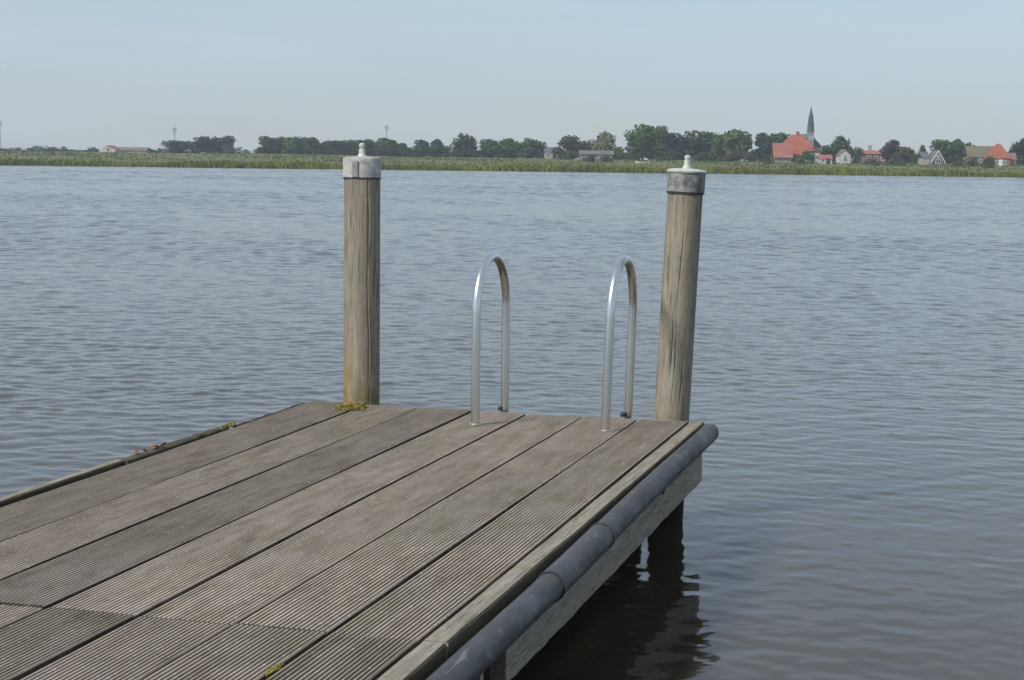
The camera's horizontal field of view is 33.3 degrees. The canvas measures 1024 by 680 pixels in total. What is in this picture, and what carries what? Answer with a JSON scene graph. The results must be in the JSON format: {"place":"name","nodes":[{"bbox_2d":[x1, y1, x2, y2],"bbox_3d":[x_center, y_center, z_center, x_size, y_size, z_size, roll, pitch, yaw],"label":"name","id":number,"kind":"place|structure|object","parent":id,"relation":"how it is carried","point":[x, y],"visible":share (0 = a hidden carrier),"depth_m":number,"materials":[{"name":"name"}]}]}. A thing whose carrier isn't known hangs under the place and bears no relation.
{"place":"outdoors","nodes":[
{"label":"outdoors","id":0,"kind":"place"},
{"bbox_2d":[0,165,1023,679],"bbox_3d":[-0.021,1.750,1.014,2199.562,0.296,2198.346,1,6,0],"label":"water","id":1,"kind":"structure","parent":0,"point":[854,505],"depth_m":16.63,"materials":[{"name":"blue liquid"}]},
{"bbox_2d":[0,401,718,679],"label":"jetty","id":2,"kind":"object","parent":1,"relation":"in","point":[314,540],"visible":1,"depth_m":5.88,"materials":[{"name":"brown wood"}]},
{"bbox_2d":[134,442,166,453],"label":"leaf litter","id":3,"kind":"object","parent":2,"relation":"on","point":[151,446],"visible":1,"depth_m":7.65,"materials":[{"name":"brown plant"}]},
{"bbox_2d":[221,422,236,427],"bbox_3d":[-1.382,0.412,8.356,0.047,0.021,0.148,2,6,16],"label":"moss tuft","id":4,"kind":"object","parent":2,"relation":"on","point":[230,424],"visible":1,"depth_m":8.34,"materials":[{"name":"yellow plant"}]},
{"bbox_2d":[265,663,283,676],"bbox_3d":[-0.609,0.840,4.375,0.027,0.013,0.103,2,6,16],"label":"moss tuft","id":5,"kind":"object","parent":2,"relation":"on","point":[272,670],"visible":1,"depth_m":4.37,"materials":[{"name":"yellow plant"}]},
{"bbox_2d":[333,401,368,411],"bbox_3d":[-0.839,0.342,9.007,0.186,0.042,0.284,2,6,16],"label":"moss clump","id":6,"kind":"object","parent":2,"relation":"on","point":[350,406],"visible":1,"depth_m":8.93,"materials":[{"name":"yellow plant"}]},
{"bbox_2d":[468,252,636,431],"bbox_3d":[0.207,0.659,8.679,0.733,2.195,0.616,2,6,16],"label":"swim ladder","id":7,"kind":"object","parent":2,"relation":"attached to","point":[498,260],"visible":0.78,"depth_m":8.46,"materials":[{"name":"silver metal"}]},
{"bbox_2d":[343,143,380,404],"bbox_3d":[-0.824,0.834,9.324,0.206,3.789,0.210,2,6,16],"label":"mooring post","id":8,"kind":"object","parent":1,"relation":"in","point":[361,178],"visible":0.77,"depth_m":9.12,"materials":[{"name":"brown wood"}]},
{"bbox_2d":[654,155,706,525],"bbox_3d":[0.792,0.922,8.874,0.203,3.744,0.203,5,7,15],"label":"mooring post","id":9,"kind":"object","parent":1,"relation":"in","point":[685,191],"visible":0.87,"depth_m":8.67,"materials":[{"name":"brown wood"}]},
{"bbox_2d":[0,151,1023,176],"bbox_3d":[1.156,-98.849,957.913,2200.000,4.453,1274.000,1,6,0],"label":"ground","id":10,"kind":"structure","parent":0,"point":[12,156],"depth_m":389.21,"materials":[{"name":"green plant"}]},
{"bbox_2d":[16,150,43,151],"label":"bush","id":11,"kind":"object","parent":10,"relation":"on","point":[29,150],"visible":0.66,"depth_m":547.91,"materials":[{"name":"green plant"}]},
{"bbox_2d":[25,145,49,150],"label":"bush","id":12,"kind":"object","parent":10,"relation":"on","point":[36,147],"visible":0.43,"depth_m":665.79,"materials":[{"name":"green plant"}]},
{"bbox_2d":[31,148,58,151],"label":"bush","id":13,"kind":"object","parent":10,"relation":"on","point":[48,150],"visible":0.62,"depth_m":554.49,"materials":[{"name":"green plant"}]},
{"bbox_2d":[55,149,87,151],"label":"bush","id":14,"kind":"object","parent":10,"relation":"on","point":[71,150],"visible":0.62,"depth_m":540.66,"materials":[{"name":"green plant"}]},
{"bbox_2d":[87,147,99,151],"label":"bush","id":15,"kind":"object","parent":10,"relation":"on","point":[91,149],"visible":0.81,"depth_m":531.31,"materials":[{"name":"green plant"}]},
{"bbox_2d":[101,145,119,151],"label":"cottage","id":16,"kind":"structure","parent":10,"relation":"on","point":[110,148],"depth_m":526.96,"materials":[{"name":"paint"}]},
{"bbox_2d":[118,147,151,152],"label":"barn","id":17,"kind":"structure","parent":10,"relation":"on","point":[137,149],"depth_m":533.69,"materials":[{"name":"brown tile"}]},
{"bbox_2d":[151,150,170,152],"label":"bush","id":18,"kind":"object","parent":10,"relation":"on","point":[158,151],"visible":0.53,"depth_m":540.32,"materials":[{"name":"green plant"}]},
{"bbox_2d":[172,126,176,139],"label":"radio mast","id":19,"kind":"object","parent":10,"relation":"on","point":[174,129],"visible":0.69,"depth_m":1141.33,"materials":[{"name":"white metal"}]},
{"bbox_2d":[160,140,194,152],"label":"tree","id":20,"kind":"object","parent":10,"relation":"on","point":[175,146],"visible":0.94,"depth_m":533.27,"materials":[{"name":"green plant"}]},
{"bbox_2d":[188,136,222,153],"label":"tree","id":21,"kind":"object","parent":10,"relation":"on","point":[202,144],"visible":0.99,"depth_m":515.26,"materials":[{"name":"green plant"}]},
{"bbox_2d":[211,135,235,153],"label":"tree","id":22,"kind":"object","parent":10,"relation":"on","point":[226,140],"visible":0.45,"depth_m":520.90,"materials":[{"name":"green plant"}]},
{"bbox_2d":[223,143,241,153],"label":"tree","id":23,"kind":"object","parent":10,"relation":"on","point":[228,149],"visible":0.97,"depth_m":511.54,"materials":[{"name":"green plant"}]},
{"bbox_2d":[256,136,273,153],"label":"tree","id":24,"kind":"object","parent":10,"relation":"on","point":[266,144],"visible":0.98,"depth_m":495.78,"materials":[{"name":"green plant"}]},
{"bbox_2d":[269,138,283,153],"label":"tree","id":25,"kind":"object","parent":10,"relation":"on","point":[277,147],"visible":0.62,"depth_m":502.58,"materials":[{"name":"green plant"}]},
{"bbox_2d":[277,136,287,148],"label":"tree","id":26,"kind":"object","parent":10,"relation":"on","point":[280,138],"visible":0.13,"depth_m":509.46,"materials":[{"name":"green plant"}]},
{"bbox_2d":[281,137,297,153],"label":"tree","id":27,"kind":"object","parent":10,"relation":"on","point":[292,145],"visible":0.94,"depth_m":495.74,"materials":[{"name":"green plant"}]},
{"bbox_2d":[286,136,302,153],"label":"tree","id":28,"kind":"object","parent":10,"relation":"on","point":[299,148],"visible":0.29,"depth_m":502.65,"materials":[{"name":"green plant"}]},
{"bbox_2d":[300,137,308,153],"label":"tree","id":29,"kind":"object","parent":10,"relation":"on","point":[303,140],"visible":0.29,"depth_m":509.55,"materials":[{"name":"green plant"}]},
{"bbox_2d":[303,137,323,154],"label":"tree","id":30,"kind":"object","parent":10,"relation":"on","point":[314,146],"visible":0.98,"depth_m":495.96,"materials":[{"name":"green plant"}]},
{"bbox_2d":[319,143,326,154],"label":"tree","id":31,"kind":"object","parent":10,"relation":"on","point":[324,149],"visible":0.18,"depth_m":503.44,"materials":[{"name":"green plant"}]},
{"bbox_2d":[320,140,330,154],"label":"tree","id":32,"kind":"object","parent":10,"relation":"on","point":[326,142],"visible":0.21,"depth_m":509.55,"materials":[{"name":"green plant"}]},
{"bbox_2d":[327,140,346,154],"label":"tree","id":33,"kind":"object","parent":10,"relation":"on","point":[336,147],"visible":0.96,"depth_m":496.23,"materials":[{"name":"green plant"}]},
{"bbox_2d":[339,140,352,154],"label":"tree","id":34,"kind":"object","parent":10,"relation":"on","point":[347,145],"visible":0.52,"depth_m":502.51,"materials":[{"name":"green plant"}]},
{"bbox_2d":[346,140,353,152],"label":"tree","id":35,"kind":"object","parent":10,"relation":"on","point":[351,141],"visible":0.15,"depth_m":509.61,"materials":[{"name":"green plant"}]},
{"bbox_2d":[349,139,367,154],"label":"tree","id":36,"kind":"object","parent":10,"relation":"on","point":[355,150],"visible":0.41,"depth_m":496.28,"materials":[{"name":"green plant"}]},
{"bbox_2d":[363,139,375,155],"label":"tree","id":37,"kind":"object","parent":10,"relation":"on","point":[370,151],"visible":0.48,"depth_m":502.81,"materials":[{"name":"green plant"}]},
{"bbox_2d":[372,141,379,155],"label":"tree","id":38,"kind":"object","parent":10,"relation":"on","point":[376,145],"visible":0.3,"depth_m":509.52,"materials":[{"name":"green plant"}]},
{"bbox_2d":[375,138,393,155],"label":"tree","id":39,"kind":"object","parent":10,"relation":"on","point":[387,147],"visible":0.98,"depth_m":495.62,"materials":[{"name":"green plant"}]},
{"bbox_2d":[382,139,400,156],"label":"tree","id":40,"kind":"object","parent":10,"relation":"on","point":[396,151],"visible":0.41,"depth_m":503.35,"materials":[{"name":"green plant"}]},
{"bbox_2d":[397,143,412,156],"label":"tree","id":41,"kind":"object","parent":10,"relation":"on","point":[403,147],"visible":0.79,"depth_m":509.38,"materials":[{"name":"green plant"}]},
{"bbox_2d":[408,146,425,156],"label":"tree","id":42,"kind":"object","parent":10,"relation":"on","point":[413,148],"visible":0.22,"depth_m":522.44,"materials":[{"name":"green plant"}]},
{"bbox_2d":[412,139,429,156],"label":"tree","id":43,"kind":"object","parent":10,"relation":"on","point":[423,147],"visible":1,"depth_m":485.68,"materials":[{"name":"green plant"}]},
{"bbox_2d":[427,139,445,156],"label":"tree","id":44,"kind":"object","parent":10,"relation":"on","point":[438,146],"visible":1,"depth_m":485.73,"materials":[{"name":"green plant"}]},
{"bbox_2d":[435,146,451,156],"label":"tree","id":45,"kind":"object","parent":10,"relation":"on","point":[446,153],"visible":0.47,"depth_m":511.16,"materials":[{"name":"green plant"}]},
{"bbox_2d":[449,133,481,156],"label":"tree","id":46,"kind":"object","parent":10,"relation":"on","point":[464,143],"visible":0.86,"depth_m":464.35,"materials":[{"name":"green plant"}]},
{"bbox_2d":[453,151,484,157],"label":"bush","id":47,"kind":"object","parent":10,"relation":"on","point":[467,154],"visible":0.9,"depth_m":436.40,"materials":[{"name":"green plant"}]},
{"bbox_2d":[478,139,497,157],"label":"tree","id":48,"kind":"object","parent":10,"relation":"on","point":[488,151],"visible":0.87,"depth_m":470.54,"materials":[{"name":"green plant"}]},
{"bbox_2d":[492,138,520,157],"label":"tree","id":49,"kind":"object","parent":10,"relation":"on","point":[509,146],"visible":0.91,"depth_m":465.89,"materials":[{"name":"green plant"}]},
{"bbox_2d":[0,158,1023,176],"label":"reed bed","id":50,"kind":"object","parent":10,"relation":"on","point":[517,166],"visible":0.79,"depth_m":334.69,"materials":[{"name":"green plant"}]},
{"bbox_2d":[516,138,546,157],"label":"tree","id":51,"kind":"object","parent":10,"relation":"on","point":[529,148],"visible":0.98,"depth_m":460.80,"materials":[{"name":"green plant"}]},
{"bbox_2d":[543,147,557,158],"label":"house","id":52,"kind":"structure","parent":10,"relation":"on","point":[548,154],"depth_m":459.35,"materials":[{"name":"stone"}]},
{"bbox_2d":[555,151,578,159],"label":"bush","id":53,"kind":"object","parent":10,"relation":"on","point":[566,155],"visible":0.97,"depth_m":427.20,"materials":[{"name":"green plant"}]},
{"bbox_2d":[551,135,587,157],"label":"tree","id":54,"kind":"object","parent":10,"relation":"on","point":[570,143],"visible":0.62,"depth_m":444.88,"materials":[{"name":"green plant"}]},
{"bbox_2d":[582,153,596,161],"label":"bush","id":55,"kind":"object","parent":10,"relation":"on","point":[590,157],"visible":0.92,"depth_m":395.58,"materials":[{"name":"green plant"}]},
{"bbox_2d":[586,139,595,149],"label":"tree","id":56,"kind":"object","parent":10,"relation":"on","point":[588,146],"visible":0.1,"depth_m":451.13,"materials":[{"name":"green plant"}]},
{"bbox_2d":[578,150,613,159],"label":"barn","id":57,"kind":"structure","parent":10,"relation":"on","point":[597,154],"depth_m":423.19,"materials":[{"name":"grey metal"}]},
{"bbox_2d":[590,131,615,150],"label":"tree","id":58,"kind":"object","parent":10,"relation":"on","point":[605,141],"visible":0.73,"depth_m":443.40,"materials":[{"name":"green plant"}]},
{"bbox_2d":[598,155,614,161],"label":"bush","id":59,"kind":"object","parent":10,"relation":"on","point":[606,158],"visible":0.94,"depth_m":395.16,"materials":[{"name":"green plant"}]},
{"bbox_2d":[612,146,627,159],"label":"tree","id":60,"kind":"object","parent":10,"relation":"on","point":[615,147],"visible":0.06,"depth_m":524.59,"materials":[{"name":"green plant"}]},
{"bbox_2d":[610,148,631,159],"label":"bush","id":61,"kind":"object","parent":10,"relation":"on","point":[619,154],"visible":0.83,"depth_m":426.96,"materials":[{"name":"green plant"}]},
{"bbox_2d":[625,153,646,160],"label":"bush","id":62,"kind":"object","parent":10,"relation":"on","point":[638,156],"visible":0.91,"depth_m":411.85,"materials":[{"name":"green plant"}]},
{"bbox_2d":[623,124,655,159],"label":"tree","id":63,"kind":"object","parent":10,"relation":"on","point":[632,145],"visible":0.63,"depth_m":427.70,"materials":[{"name":"green plant"}]},
{"bbox_2d":[635,161,649,163],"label":"rowing boat","id":64,"kind":"object","parent":10,"relation":"on","point":[638,162],"visible":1,"depth_m":344.99,"materials":[{"name":"paint"}]},
{"bbox_2d":[637,125,670,159],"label":"tree","id":65,"kind":"object","parent":10,"relation":"on","point":[655,140],"visible":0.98,"depth_m":424.18,"materials":[{"name":"green plant"}]},
{"bbox_2d":[655,151,677,160],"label":"bush","id":66,"kind":"object","parent":10,"relation":"on","point":[666,156],"visible":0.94,"depth_m":411.95,"materials":[{"name":"green plant"}]},
{"bbox_2d":[665,132,684,159],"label":"tree","id":67,"kind":"object","parent":10,"relation":"on","point":[674,143],"visible":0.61,"depth_m":432.40,"materials":[{"name":"green plant"}]},
{"bbox_2d":[678,130,712,160],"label":"tree","id":68,"kind":"object","parent":10,"relation":"on","point":[692,145],"visible":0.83,"depth_m":434.81,"materials":[{"name":"green plant"}]},
{"bbox_2d":[690,151,718,161],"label":"bush","id":69,"kind":"object","parent":10,"relation":"on","point":[702,156],"visible":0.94,"depth_m":411.94,"materials":[{"name":"green plant"}]},
{"bbox_2d":[709,131,731,159],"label":"tree","id":70,"kind":"object","parent":10,"relation":"on","point":[716,140],"visible":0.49,"depth_m":432.28,"materials":[{"name":"green plant"}]},
{"bbox_2d":[720,128,753,160],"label":"tree","id":71,"kind":"object","parent":10,"relation":"on","point":[738,141],"visible":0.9,"depth_m":424.57,"materials":[{"name":"green plant"}]},
{"bbox_2d":[716,151,758,161],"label":"bush","id":72,"kind":"object","parent":10,"relation":"on","point":[735,155],"visible":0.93,"depth_m":411.11,"materials":[{"name":"green plant"}]},
{"bbox_2d":[746,149,756,161],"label":"bush","id":73,"kind":"object","parent":10,"relation":"on","point":[752,152],"visible":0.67,"depth_m":436.95,"materials":[{"name":"green plant"}]},
{"bbox_2d":[754,132,775,161],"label":"tree","id":74,"kind":"object","parent":10,"relation":"on","point":[763,142],"visible":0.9,"depth_m":426.07,"materials":[{"name":"green plant"}]},
{"bbox_2d":[761,156,776,163],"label":"bush","id":75,"kind":"object","parent":10,"relation":"on","point":[766,159],"visible":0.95,"depth_m":395.04,"materials":[{"name":"green plant"}]},
{"bbox_2d":[770,132,789,142],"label":"tree","id":76,"kind":"object","parent":10,"relation":"on","point":[780,137],"visible":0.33,"depth_m":431.71,"materials":[{"name":"green plant"}]},
{"bbox_2d":[771,131,819,161],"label":"farmhouse","id":77,"kind":"object","parent":10,"relation":"on","point":[791,147],"visible":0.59,"depth_m":421.19,"materials":[{"name":"tile"}]},
{"bbox_2d":[797,150,815,163],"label":"tree","id":78,"kind":"object","parent":10,"relation":"on","point":[806,156],"visible":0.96,"depth_m":397.00,"materials":[{"name":"green plant"}]},
{"bbox_2d":[800,107,821,150],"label":"church","id":79,"kind":"structure","parent":10,"relation":"on","point":[810,138],"depth_m":595.78,"materials":[{"name":"brick"}]},
{"bbox_2d":[816,155,832,163],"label":"shed","id":80,"kind":"structure","parent":10,"relation":"on","point":[823,159],"depth_m":396.79,"materials":[{"name":"paint"}]},
{"bbox_2d":[819,143,842,161],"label":"tree","id":81,"kind":"object","parent":10,"relation":"on","point":[834,149],"visible":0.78,"depth_m":408.43,"materials":[{"name":"green plant"}]},
{"bbox_2d":[834,149,850,163],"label":"house","id":82,"kind":"structure","parent":10,"relation":"on","point":[843,156],"depth_m":402.70,"materials":[{"name":"white paint"}]},
{"bbox_2d":[831,135,853,156],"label":"tree","id":83,"kind":"object","parent":10,"relation":"on","point":[840,139],"visible":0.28,"depth_m":416.38,"materials":[{"name":"green plant"}]},
{"bbox_2d":[849,146,864,162],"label":"tree","id":84,"kind":"object","parent":10,"relation":"on","point":[857,154],"visible":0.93,"depth_m":411.81,"materials":[{"name":"green plant"}]},
{"bbox_2d":[859,145,885,162],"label":"house","id":85,"kind":"structure","parent":10,"relation":"on","point":[870,153],"depth_m":417.60,"materials":[{"name":"brick"}]},
{"bbox_2d":[863,158,881,164],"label":"bush","id":86,"kind":"object","parent":10,"relation":"on","point":[873,161],"visible":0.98,"depth_m":395.38,"materials":[{"name":"green plant"}]},
{"bbox_2d":[879,139,899,162],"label":"tree","id":87,"kind":"object","parent":10,"relation":"on","point":[888,152],"visible":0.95,"depth_m":411.41,"materials":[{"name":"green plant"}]},
{"bbox_2d":[883,157,906,165],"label":"bush","id":88,"kind":"object","parent":10,"relation":"on","point":[897,161],"visible":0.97,"depth_m":394.88,"materials":[{"name":"green plant"}]},
{"bbox_2d":[893,146,914,163],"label":"tree","id":89,"kind":"object","parent":10,"relation":"on","point":[903,153],"visible":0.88,"depth_m":408.37,"materials":[{"name":"green plant"}]},
{"bbox_2d":[908,153,916,163],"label":"bush","id":90,"kind":"object","parent":10,"relation":"on","point":[913,159],"visible":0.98,"depth_m":407.14,"materials":[{"name":"green plant"}]},
{"bbox_2d":[916,144,926,160],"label":"tree","id":91,"kind":"object","parent":10,"relation":"on","point":[922,148],"visible":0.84,"depth_m":405.04,"materials":[{"name":"green plant"}]},
{"bbox_2d":[918,150,945,164],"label":"house","id":92,"kind":"structure","parent":10,"relation":"on","point":[934,157],"depth_m":401.55,"materials":[{"name":"stone"}]},
{"bbox_2d":[929,139,961,163],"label":"tree","id":93,"kind":"object","parent":10,"relation":"on","point":[946,148],"visible":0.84,"depth_m":413.48,"materials":[{"name":"green plant"}]},
{"bbox_2d":[946,155,965,166],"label":"bush","id":94,"kind":"object","parent":10,"relation":"on","point":[954,161],"visible":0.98,"depth_m":394.96,"materials":[{"name":"green plant"}]},
{"bbox_2d":[956,139,964,162],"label":"tree","id":95,"kind":"object","parent":10,"relation":"on","point":[959,141],"visible":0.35,"depth_m":418.03,"materials":[{"name":"green plant"}]},
{"bbox_2d":[964,157,982,166],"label":"bush","id":96,"kind":"object","parent":10,"relation":"on","point":[971,162],"visible":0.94,"depth_m":395.22,"materials":[{"name":"green plant"}]},
{"bbox_2d":[962,146,993,163],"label":"barn","id":97,"kind":"structure","parent":10,"relation":"on","point":[980,153],"depth_m":406.68,"materials":[{"name":"tile"}]},
{"bbox_2d":[982,155,995,167],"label":"bush","id":98,"kind":"object","parent":10,"relation":"on","point":[988,162],"visible":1,"depth_m":389.71,"materials":[{"name":"green plant"}]},
{"bbox_2d":[984,144,1016,165],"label":"farmhouse","id":99,"kind":"object","parent":10,"relation":"on","point":[1000,155],"visible":0.89,"depth_m":399.14,"materials":[{"name":"brick"}]},
{"bbox_2d":[1007,138,1023,164],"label":"tree","id":100,"kind":"object","parent":10,"relation":"on","point":[1017,149],"visible":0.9,"depth_m":406.58,"materials":[{"name":"green plant"}]},
{"bbox_2d":[0,0,1023,163],"label":"sky","id":101,"kind":"structure","parent":0,"point":[76,75],"materials":[{"name":"blue"}]}
]}

